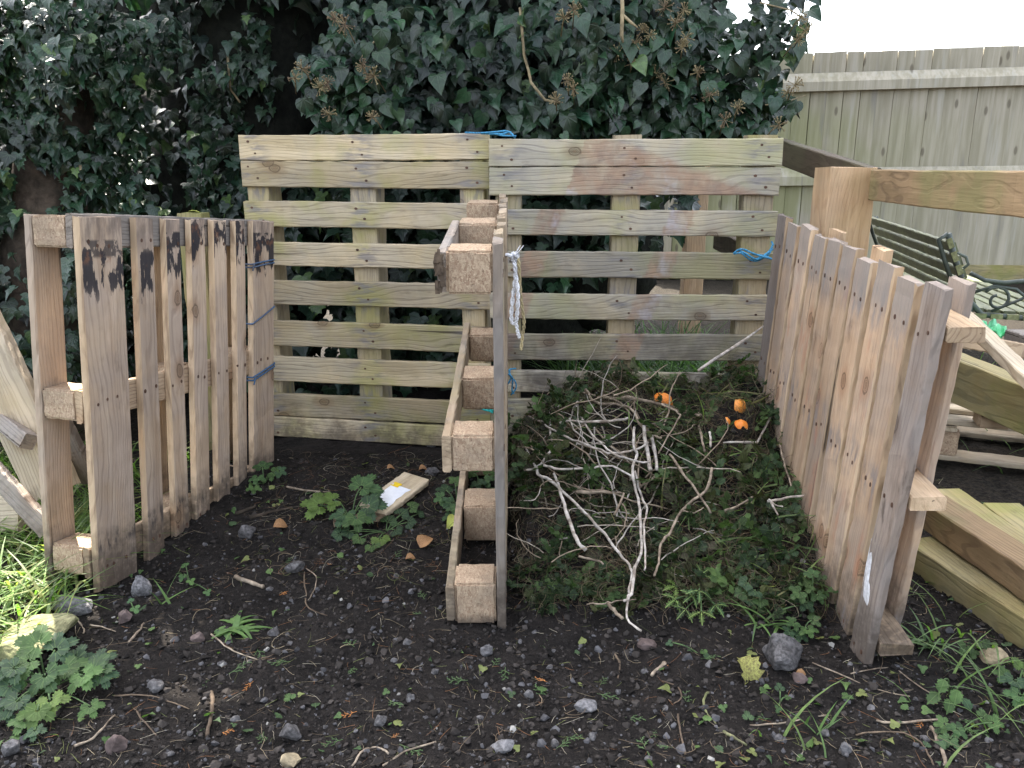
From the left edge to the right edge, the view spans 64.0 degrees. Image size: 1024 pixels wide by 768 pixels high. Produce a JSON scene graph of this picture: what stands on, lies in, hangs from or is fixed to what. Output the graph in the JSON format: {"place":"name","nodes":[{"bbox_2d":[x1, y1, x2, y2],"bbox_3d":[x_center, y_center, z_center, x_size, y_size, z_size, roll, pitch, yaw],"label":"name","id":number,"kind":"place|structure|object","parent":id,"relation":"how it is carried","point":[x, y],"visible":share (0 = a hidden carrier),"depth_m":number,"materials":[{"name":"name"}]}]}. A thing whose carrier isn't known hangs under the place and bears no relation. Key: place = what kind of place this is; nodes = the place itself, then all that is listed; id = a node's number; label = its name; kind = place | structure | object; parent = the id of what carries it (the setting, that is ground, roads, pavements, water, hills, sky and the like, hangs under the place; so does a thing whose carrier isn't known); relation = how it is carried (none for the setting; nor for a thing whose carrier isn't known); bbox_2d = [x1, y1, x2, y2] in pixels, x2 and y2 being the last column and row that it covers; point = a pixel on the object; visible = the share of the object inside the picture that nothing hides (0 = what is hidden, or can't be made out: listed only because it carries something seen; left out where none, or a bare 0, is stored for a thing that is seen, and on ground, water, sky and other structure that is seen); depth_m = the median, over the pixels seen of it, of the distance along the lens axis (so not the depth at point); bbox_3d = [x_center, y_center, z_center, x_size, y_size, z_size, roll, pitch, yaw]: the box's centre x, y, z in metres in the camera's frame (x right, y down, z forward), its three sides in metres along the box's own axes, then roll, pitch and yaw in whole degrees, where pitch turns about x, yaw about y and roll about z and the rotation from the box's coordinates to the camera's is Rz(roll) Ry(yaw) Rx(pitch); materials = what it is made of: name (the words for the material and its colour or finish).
{"place":"outdoors","nodes":[
{"label":"outdoors","id":0,"kind":"place"},
{"bbox_2d":[0,416,210,652],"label":"grass","id":1,"kind":"structure","parent":0,"point":[34,571],"depth_m":2.32,"materials":[{"name":"plant"}]},
{"bbox_2d":[0,495,28,531],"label":"plank","id":2,"kind":"object","parent":1,"relation":"on","point":[6,509],"visible":0.34,"depth_m":2.59,"materials":[{"name":"wood"}]},
{"bbox_2d":[0,461,42,537],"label":"plank","id":3,"kind":"object","parent":1,"relation":"on","point":[22,502],"visible":0.88,"depth_m":2.42,"materials":[{"name":"grey wood"}]},
{"bbox_2d":[0,310,80,500],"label":"plank","id":4,"kind":"object","parent":1,"relation":"on","point":[17,398],"visible":0.54,"depth_m":2.63,"materials":[{"name":"wood"}]},
{"bbox_2d":[0,414,36,449],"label":"plank","id":5,"kind":"object","parent":4,"relation":"on","point":[18,434],"visible":0.84,"depth_m":2.59,"materials":[{"name":"grey wood"}]},
{"bbox_2d":[69,420,87,484],"bbox_3d":[-1.452,0.189,2.702,0.055,0.344,0.043,-5,36,0],"label":"plank","id":6,"kind":"object","parent":1,"relation":"on","point":[78,454],"visible":0.38,"depth_m":2.72,"materials":[{"name":"brown wood"}]},
{"bbox_2d":[0,279,1023,767],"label":"ground","id":7,"kind":"structure","parent":0,"point":[984,483],"depth_m":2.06,"materials":[{"name":"soil"}]},
{"bbox_2d":[1,739,19,756],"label":"stone","id":8,"kind":"object","parent":7,"relation":"on","point":[9,747],"visible":1,"depth_m":1.67,"materials":[{"name":"stone"}]},
{"bbox_2d":[0,613,78,661],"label":"stone","id":9,"kind":"object","parent":7,"relation":"on","point":[66,622],"visible":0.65,"depth_m":2.02,"materials":[{"name":"stone"}]},
{"bbox_2d":[0,624,119,742],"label":"leafy plant","id":10,"kind":"object","parent":7,"relation":"on","point":[16,671],"visible":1,"depth_m":1.83,"materials":[{"name":"green plant"}]},
{"bbox_2d":[52,594,92,615],"bbox_3d":[-1.186,0.599,2.213,0.102,0.073,0.072,-6,16,-21],"label":"stone","id":11,"kind":"object","parent":7,"relation":"on","point":[85,608],"visible":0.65,"depth_m":2.19,"materials":[{"name":"stone"}]},
{"bbox_2d":[105,734,127,754],"bbox_3d":[-0.809,0.739,1.675,0.045,0.054,0.032,0,15,0],"label":"stone","id":12,"kind":"object","parent":7,"relation":"on","point":[114,743],"visible":0.94,"depth_m":1.67,"materials":[{"name":"stone"}]},
{"bbox_2d":[118,609,132,624],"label":"stone","id":13,"kind":"object","parent":7,"relation":"on","point":[125,615],"visible":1,"depth_m":2.15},
{"bbox_2d":[131,575,151,596],"bbox_3d":[-1.043,0.575,2.317,0.056,0.070,0.053,0,15,0],"label":"stone","id":14,"kind":"object","parent":7,"relation":"on","point":[141,586],"visible":0.91,"depth_m":2.30,"materials":[{"name":"stone"}]},
{"bbox_2d":[23,213,273,592],"bbox_3d":[-1.103,-0.011,2.673,0.216,1.121,1.019,4,15,14],"label":"wooden pallet","id":15,"kind":"object","parent":7,"relation":"on","point":[104,397],"visible":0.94,"depth_m":2.42,"materials":[{"name":"brown wood"}]},
{"bbox_2d":[246,362,274,384],"bbox_3d":[-0.930,-0.042,3.025,0.053,0.042,0.196,3,15,10],"label":"twine","id":16,"kind":"object","parent":15,"relation":"attached to","point":[262,371],"visible":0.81,"depth_m":3.00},
{"bbox_2d":[147,678,163,693],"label":"stone","id":17,"kind":"object","parent":7,"relation":"on","point":[155,686],"visible":1,"depth_m":1.86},
{"bbox_2d":[0,0,332,446],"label":"ivy tree","id":18,"kind":"object","parent":7,"relation":"on","point":[142,107],"visible":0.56,"depth_m":3.33,"materials":[{"name":"green plant"}]},
{"bbox_2d":[151,570,191,603],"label":"grass tuft","id":19,"kind":"object","parent":7,"relation":"on","point":[166,597],"visible":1,"depth_m":2.25,"materials":[{"name":"green plant"}]},
{"bbox_2d":[177,212,211,449],"bbox_3d":[-1.239,-0.139,3.327,0.098,1.092,0.097,0,15,0],"label":"post","id":20,"kind":"object","parent":7,"relation":"on","point":[194,214],"visible":0.12,"depth_m":3.22,"materials":[{"name":"brown wood"}]},
{"bbox_2d":[178,563,210,595],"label":"leafy plant","id":21,"kind":"object","parent":7,"relation":"on","point":[191,582],"visible":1,"depth_m":2.35,"materials":[{"name":"green plant"}]},
{"bbox_2d":[205,690,214,736],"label":"twig","id":22,"kind":"object","parent":7,"relation":"on","point":[212,701],"visible":0.99,"depth_m":1.80,"materials":[{"name":"wood"}]},
{"bbox_2d":[212,610,271,642],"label":"grass tuft","id":23,"kind":"object","parent":7,"relation":"on","point":[238,622],"visible":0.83,"depth_m":2.13,"materials":[{"name":"green plant"}]},
{"bbox_2d":[238,525,255,538],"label":"stone","id":24,"kind":"object","parent":7,"relation":"on","point":[247,531],"visible":0.92,"depth_m":2.62,"materials":[{"name":"stone"}]},
{"bbox_2d":[233,574,264,588],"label":"twig","id":25,"kind":"object","parent":7,"relation":"on","point":[244,580],"visible":1,"depth_m":2.37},
{"bbox_2d":[246,461,286,493],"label":"leafy plant","id":26,"kind":"object","parent":7,"relation":"on","point":[274,470],"visible":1,"depth_m":2.95,"materials":[{"name":"green plant"}]},
{"bbox_2d":[249,506,292,518],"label":"twig","id":27,"kind":"object","parent":7,"relation":"on","point":[261,514],"visible":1,"depth_m":2.73,"materials":[{"name":"wood"}]},
{"bbox_2d":[279,723,301,740],"bbox_3d":[-0.470,0.740,1.738,0.047,0.047,0.040,0,15,0],"label":"stone","id":28,"kind":"object","parent":7,"relation":"on","point":[290,731],"visible":1,"depth_m":1.72,"materials":[{"name":"stone"}]},
{"bbox_2d":[280,752,300,767],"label":"stone","id":29,"kind":"object","parent":7,"relation":"on","point":[293,759],"visible":1,"depth_m":1.66,"materials":[{"name":"stone"}]},
{"bbox_2d":[284,560,304,572],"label":"stone","id":30,"kind":"object","parent":7,"relation":"on","point":[297,566],"visible":1,"depth_m":2.41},
{"bbox_2d":[300,473,387,532],"bbox_3d":[-0.555,0.393,2.708,0.305,0.126,0.231,0,15,0],"label":"leafy plant","id":31,"kind":"object","parent":7,"relation":"on","point":[375,501],"visible":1,"depth_m":2.70,"materials":[{"name":"green plant"}]},
{"bbox_2d":[238,133,491,445],"bbox_3d":[-0.553,-0.363,3.277,0.979,1.216,0.147,2,15,9],"label":"wooden pallet","id":32,"kind":"object","parent":7,"relation":"on","point":[271,165],"visible":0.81,"depth_m":3.20,"materials":[{"name":"beige wood"}]},
{"bbox_2d":[331,502,423,551],"bbox_3d":[-0.428,0.453,2.678,0.188,0.061,0.287,10,18,32],"label":"leafy plant","id":33,"kind":"object","parent":7,"relation":"on","point":[392,519],"visible":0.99,"depth_m":2.65,"materials":[{"name":"green plant"}]},
{"bbox_2d":[359,472,428,515],"bbox_3d":[-0.405,0.384,2.844,0.118,0.069,0.253,9,18,31],"label":"plank offcut","id":34,"kind":"object","parent":7,"relation":"on","point":[402,489],"visible":0.79,"depth_m":2.85,"materials":[{"name":"wood"}]},
{"bbox_2d":[416,535,432,547],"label":"fallen leaf","id":35,"kind":"object","parent":7,"relation":"on","point":[423,540],"visible":1,"depth_m":2.57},
{"bbox_2d":[433,476,458,520],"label":"leafy plant","id":36,"kind":"object","parent":7,"relation":"on","point":[446,504],"visible":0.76,"depth_m":2.77,"materials":[{"name":"green plant"}]},
{"bbox_2d":[433,194,507,628],"bbox_3d":[-0.095,0.000,2.490,0.165,1.095,1.136,0,15,0],"label":"wooden pallet","id":37,"kind":"object","parent":7,"relation":"on","point":[469,255],"visible":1,"depth_m":2.14,"materials":[{"name":"brown wood"}]},
{"bbox_2d":[505,245,525,349],"bbox_3d":[0.003,-0.223,2.140,0.063,0.276,0.033,10,18,33],"label":"rope","id":38,"kind":"object","parent":37,"relation":"hanging from","point":[513,256],"visible":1,"depth_m":2.13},
{"bbox_2d":[468,470,494,488],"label":"leafy plant","id":39,"kind":"object","parent":7,"relation":"on","point":[480,483],"visible":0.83,"depth_m":2.87,"materials":[{"name":"green plant"}]},
{"bbox_2d":[480,645,492,656],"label":"stone","id":40,"kind":"object","parent":7,"relation":"on","point":[486,650],"visible":0.99,"depth_m":2.03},
{"bbox_2d":[491,739,513,753],"bbox_3d":[-0.023,0.747,1.685,0.049,0.035,0.039,6,16,22],"label":"stone","id":41,"kind":"object","parent":7,"relation":"on","point":[503,746],"visible":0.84,"depth_m":1.68,"materials":[{"name":"stone"}]},
{"bbox_2d":[0,392,1014,767],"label":"seedlings","id":42,"kind":"object","parent":7,"relation":"on","point":[894,724],"visible":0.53,"depth_m":1.86,"materials":[{"name":"green plant"}]},
{"bbox_2d":[214,0,821,397],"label":"ivy bush","id":43,"kind":"object","parent":7,"relation":"on","point":[567,69],"visible":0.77,"depth_m":3.33,"materials":[{"name":"green plant"}]},
{"bbox_2d":[574,698,596,712],"bbox_3d":[0.163,0.714,1.816,0.052,0.030,0.041,0,15,0],"label":"stone","id":44,"kind":"object","parent":7,"relation":"on","point":[588,705],"visible":1,"depth_m":1.81,"materials":[{"name":"stone"}]},
{"bbox_2d":[488,134,783,444],"bbox_3d":[0.443,-0.329,3.132,1.054,1.193,0.117,1,15,2],"label":"wooden pallet","id":45,"kind":"object","parent":7,"relation":"on","point":[618,173],"visible":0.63,"depth_m":3.02,"materials":[{"name":"grey wood"}]},
{"bbox_2d":[465,130,515,138],"bbox_3d":[-0.076,-0.896,2.945,0.187,0.030,0.026,3,15,10],"label":"twine","id":46,"kind":"object","parent":45,"relation":"on","point":[498,133],"visible":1,"depth_m":2.94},
{"bbox_2d":[733,241,773,261],"bbox_3d":[0.917,-0.472,2.945,0.118,0.074,0.213,-12,19,-39],"label":"twine","id":47,"kind":"object","parent":45,"relation":"attached to","point":[761,256],"visible":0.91,"depth_m":2.97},
{"bbox_2d":[637,638,656,650],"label":"stone","id":48,"kind":"object","parent":7,"relation":"on","point":[644,644],"visible":0.73,"depth_m":2.04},
{"bbox_2d":[492,333,841,636],"bbox_3d":[0.455,0.245,2.640,1.081,0.621,1.305,0,15,0],"label":"compost heap","id":49,"kind":"object","parent":7,"relation":"on","point":[649,587],"visible":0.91,"depth_m":2.46,"materials":[{"name":"green plant"}]},
{"bbox_2d":[553,473,586,551],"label":"dry stalk","id":50,"kind":"object","parent":49,"relation":"on","point":[578,543],"visible":1,"depth_m":2.38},
{"bbox_2d":[508,394,641,631],"bbox_3d":[0.130,0.238,2.772,0.306,0.304,1.739,-1,15,-4],"label":"dry stalk","id":51,"kind":"object","parent":49,"relation":"on","point":[538,474],"visible":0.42,"depth_m":2.39,"materials":[{"name":"plant"}]},
{"bbox_2d":[543,464,631,476],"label":"dry stalk","id":52,"kind":"object","parent":49,"relation":"on","point":[581,468],"visible":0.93,"depth_m":2.54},
{"bbox_2d":[528,416,648,453],"bbox_3d":[0.195,0.164,2.744,0.144,0.045,0.550,-13,20,-41],"label":"dry stalk","id":53,"kind":"object","parent":49,"relation":"on","point":[581,442],"visible":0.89,"depth_m":2.59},
{"bbox_2d":[559,417,627,424],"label":"dry stalk","id":54,"kind":"object","parent":49,"relation":"on","point":[607,421],"visible":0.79,"depth_m":2.67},
{"bbox_2d":[575,490,622,494],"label":"dry stalk","id":55,"kind":"object","parent":49,"relation":"on","point":[588,492],"visible":0.97,"depth_m":2.49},
{"bbox_2d":[575,404,649,463],"bbox_3d":[0.286,0.164,2.663,0.093,0.098,0.388,-9,18,-31],"label":"dry stalk","id":56,"kind":"object","parent":49,"relation":"on","point":[604,446],"visible":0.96,"depth_m":2.56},
{"bbox_2d":[584,389,661,438],"bbox_3d":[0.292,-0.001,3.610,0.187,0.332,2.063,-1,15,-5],"label":"dry stalk","id":57,"kind":"object","parent":49,"relation":"on","point":[632,410],"visible":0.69,"depth_m":2.72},
{"bbox_2d":[623,427,642,601],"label":"dry stalk","id":58,"kind":"object","parent":49,"relation":"on","point":[640,523],"visible":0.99,"depth_m":2.36,"materials":[{"name":"plant"}]},
{"bbox_2d":[634,470,647,570],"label":"dry stalk","id":59,"kind":"object","parent":49,"relation":"on","point":[641,495],"visible":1,"depth_m":2.36,"materials":[{"name":"plant"}]},
{"bbox_2d":[597,393,701,415],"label":"dry stalk","id":60,"kind":"object","parent":49,"relation":"on","point":[648,401],"visible":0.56,"depth_m":2.76,"materials":[{"name":"plant"}]},
{"bbox_2d":[642,425,657,471],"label":"dry stalk","id":61,"kind":"object","parent":49,"relation":"on","point":[649,467],"visible":0.97,"depth_m":2.58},
{"bbox_2d":[653,467,712,576],"bbox_3d":[0.483,0.378,2.319,0.058,0.184,0.404,12,19,37],"label":"dry stalk","id":62,"kind":"object","parent":49,"relation":"on","point":[681,511],"visible":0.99,"depth_m":2.35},
{"bbox_2d":[669,453,711,513],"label":"dry stalk","id":63,"kind":"object","parent":49,"relation":"on","point":[688,480],"visible":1,"depth_m":2.43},
{"bbox_2d":[697,325,763,371],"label":"dry stalk","id":64,"kind":"object","parent":49,"relation":"on","point":[708,363],"visible":0.99,"depth_m":2.95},
{"bbox_2d":[723,417,770,443],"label":"dry stalk","id":65,"kind":"object","parent":49,"relation":"on","point":[760,436],"visible":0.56,"depth_m":2.57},
{"bbox_2d":[734,576,768,610],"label":"leafy plant","id":66,"kind":"object","parent":49,"relation":"on","point":[749,589],"visible":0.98,"depth_m":2.15,"materials":[{"name":"green plant"}]},
{"bbox_2d":[767,494,804,515],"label":"dry stalk","id":67,"kind":"object","parent":49,"relation":"on","point":[772,501],"visible":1,"depth_m":2.37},
{"bbox_2d":[665,639,708,656],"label":"leafy plant","id":68,"kind":"object","parent":7,"relation":"on","point":[705,652],"visible":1,"depth_m":2.04,"materials":[{"name":"green plant"}]},
{"bbox_2d":[678,166,709,333],"bbox_3d":[1.130,-0.796,5.118,0.123,1.435,0.122,0,15,0],"label":"fence post","id":69,"kind":"object","parent":7,"relation":"on","point":[693,244],"visible":0.2,"depth_m":5.10,"materials":[{"name":"orange wood"}]},
{"bbox_2d":[662,564,730,625],"bbox_3d":[0.497,0.560,2.198,0.179,0.074,0.220,9,18,31],"label":"leafy plant","id":70,"kind":"object","parent":7,"relation":"on","point":[698,596],"visible":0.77,"depth_m":2.15,"materials":[{"name":"green plant"}]},
{"bbox_2d":[737,655,764,683],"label":"fallen leaf","id":71,"kind":"object","parent":7,"relation":"on","point":[749,665],"visible":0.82,"depth_m":1.92,"materials":[{"name":"plant"}]},
{"bbox_2d":[721,596,804,643],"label":"grass tuft","id":72,"kind":"object","parent":7,"relation":"on","point":[765,624],"visible":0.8,"depth_m":2.13,"materials":[{"name":"green plant"}]},
{"bbox_2d":[762,633,802,670],"bbox_3d":[0.659,0.654,1.984,0.088,0.095,0.094,0,15,0],"label":"stone","id":73,"kind":"object","parent":7,"relation":"on","point":[782,651],"visible":0.98,"depth_m":1.96,"materials":[{"name":"stone"}]},
{"bbox_2d":[774,683,791,712],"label":"leafy plant","id":74,"kind":"object","parent":7,"relation":"on","point":[781,687],"visible":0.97,"depth_m":1.85,"materials":[{"name":"green plant"}]},
{"bbox_2d":[791,672,807,683],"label":"stone","id":75,"kind":"object","parent":7,"relation":"on","point":[802,678],"visible":1,"depth_m":1.92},
{"bbox_2d":[782,613,820,642],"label":"leafy plant","id":76,"kind":"object","parent":7,"relation":"on","point":[803,632],"visible":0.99,"depth_m":2.09,"materials":[{"name":"green plant"}]},
{"bbox_2d":[788,568,826,612],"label":"leafy plant","id":77,"kind":"object","parent":7,"relation":"on","point":[801,597],"visible":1,"depth_m":2.15,"materials":[{"name":"green plant"}]},
{"bbox_2d":[787,696,851,734],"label":"grass tuft","id":78,"kind":"object","parent":7,"relation":"on","point":[832,722],"visible":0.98,"depth_m":1.75,"materials":[{"name":"green plant"}]},
{"bbox_2d":[661,46,1023,280],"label":"board fence","id":79,"kind":"object","parent":7,"relation":"on","point":[949,109],"visible":0.33,"depth_m":8.05,"materials":[{"name":"brown wood"}]},
{"bbox_2d":[810,167,877,256],"bbox_3d":[1.100,-0.106,2.870,0.153,1.265,0.152,0,15,0],"label":"fence post","id":80,"kind":"object","parent":7,"relation":"on","point":[841,201],"visible":0.23,"depth_m":2.67,"materials":[{"name":"orange wood"}]},
{"bbox_2d":[778,136,880,177],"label":"beam","id":81,"kind":"structure","parent":80,"relation":"attached to","point":[803,159],"depth_m":3.08,"materials":[{"name":"brown wood"}]},
{"bbox_2d":[868,169,1023,217],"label":"beam","id":82,"kind":"structure","parent":80,"relation":"attached to","point":[997,192],"depth_m":2.04,"materials":[{"name":"brown wood"}]},
{"bbox_2d":[756,214,985,663],"bbox_3d":[0.932,0.098,2.370,0.166,1.098,1.192,0,15,0],"label":"wooden pallet","id":83,"kind":"object","parent":7,"relation":"on","point":[859,359],"visible":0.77,"depth_m":2.05,"materials":[{"name":"brown wood"}]},
{"bbox_2d":[856,731,934,765],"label":"twig","id":84,"kind":"object","parent":7,"relation":"on","point":[874,732],"visible":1,"depth_m":1.74,"materials":[{"name":"wood"}]},
{"bbox_2d":[876,719,937,723],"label":"twig","id":85,"kind":"object","parent":7,"relation":"on","point":[904,722],"visible":0.85,"depth_m":1.78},
{"bbox_2d":[929,725,946,765],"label":"twig","id":86,"kind":"object","parent":7,"relation":"on","point":[943,754],"visible":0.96,"depth_m":1.69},
{"bbox_2d":[901,607,982,671],"bbox_3d":[1.033,0.645,2.059,0.227,0.084,0.213,4,16,16],"label":"grass tuft","id":87,"kind":"object","parent":7,"relation":"on","point":[924,645],"visible":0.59,"depth_m":2.05,"materials":[{"name":"green plant"}]},
{"bbox_2d":[870,216,1023,320],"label":"garden bench","id":88,"kind":"object","parent":7,"relation":"on","point":[996,301],"visible":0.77,"depth_m":4.58,"materials":[{"name":"metal"}]},
{"bbox_2d":[983,319,1006,338],"bbox_3d":[2.358,-0.267,4.072,0.192,0.095,0.226,0,15,0],"label":"plastic sheet","id":89,"kind":"object","parent":88,"relation":"on","point":[998,329],"visible":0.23,"depth_m":4.06,"materials":[{"name":"plastic"}]},
{"bbox_2d":[926,678,972,714],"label":"leafy plant","id":90,"kind":"object","parent":7,"relation":"on","point":[955,696],"visible":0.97,"depth_m":1.83,"materials":[{"name":"green plant"}]},
{"bbox_2d":[913,536,1023,648],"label":"sleeper","id":91,"kind":"object","parent":7,"relation":"on","point":[948,571],"visible":0.6,"depth_m":2.22,"materials":[{"name":"brown wood"}]},
{"bbox_2d":[923,495,1023,600],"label":"sleeper","id":92,"kind":"object","parent":91,"relation":"on","point":[995,553],"visible":0.88,"depth_m":2.28,"materials":[{"name":"brown wood"}]},
{"bbox_2d":[938,488,1023,543],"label":"sleeper","id":93,"kind":"object","parent":91,"relation":"on","point":[968,502],"visible":0.27,"depth_m":2.51,"materials":[{"name":"brown wood"}]},
{"bbox_2d":[983,503,1023,531],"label":"sleeper","id":94,"kind":"object","parent":91,"relation":"on","point":[1012,514],"visible":0.41,"depth_m":2.56,"materials":[{"name":"brown wood"}]},
{"bbox_2d":[933,708,1003,748],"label":"leafy plant","id":95,"kind":"object","parent":7,"relation":"on","point":[942,720],"visible":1,"depth_m":1.73,"materials":[{"name":"green plant"}]},
{"bbox_2d":[958,639,991,659],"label":"leafy plant","id":96,"kind":"object","parent":7,"relation":"on","point":[986,644],"visible":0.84,"depth_m":1.99,"materials":[{"name":"green plant"}]},
{"bbox_2d":[938,402,1023,469],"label":"wooden pallet","id":97,"kind":"object","parent":7,"relation":"on","point":[961,422],"visible":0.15,"depth_m":3.27,"materials":[{"name":"wood"}]},
{"bbox_2d":[972,413,1007,429],"bbox_3d":[1.857,0.112,3.169,0.112,0.102,0.102,4,16,16],"label":"wood block","id":98,"kind":"object","parent":97,"relation":"on","point":[980,421],"depth_m":3.14,"materials":[{"name":"wood"}]},
{"bbox_2d":[951,353,1023,434],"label":"sleeper","id":99,"kind":"object","parent":98,"relation":"on","point":[992,392],"visible":0.44,"depth_m":3.09,"materials":[{"name":"brown wood"}]},
{"bbox_2d":[963,312,1023,388],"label":"broken trestle","id":100,"kind":"object","parent":7,"relation":"on","point":[1006,353],"visible":0.63,"depth_m":2.23,"materials":[{"name":"brown wood"}]},
{"bbox_2d":[979,647,1009,666],"bbox_3d":[1.160,0.663,1.972,0.056,0.055,0.050,0,15,0],"label":"stone","id":101,"kind":"object","parent":7,"relation":"on","point":[990,654],"visible":0.64,"depth_m":1.96,"materials":[{"name":"stone"}]},
{"bbox_2d":[991,657,1023,707],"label":"leafy plant","id":102,"kind":"object","parent":7,"relation":"on","point":[1006,677],"visible":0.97,"depth_m":1.86,"materials":[{"name":"green plant"}]},
{"bbox_2d":[521,320,729,372],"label":"grass","id":103,"kind":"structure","parent":0,"point":[683,366],"depth_m":4.12,"materials":[{"name":"plant"}]},
{"bbox_2d":[713,236,735,252],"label":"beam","id":104,"kind":"structure","parent":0,"point":[724,244],"depth_m":4.33,"materials":[{"name":"brown wood"}]},
{"bbox_2d":[718,0,1023,56],"label":"sky","id":105,"kind":"structure","parent":0,"point":[846,25],"materials":[{"name":"white"}]},
{"bbox_2d":[749,352,1023,767],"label":"grass","id":106,"kind":"structure","parent":0,"point":[992,701],"depth_m":1.84,"materials":[{"name":"plant"}]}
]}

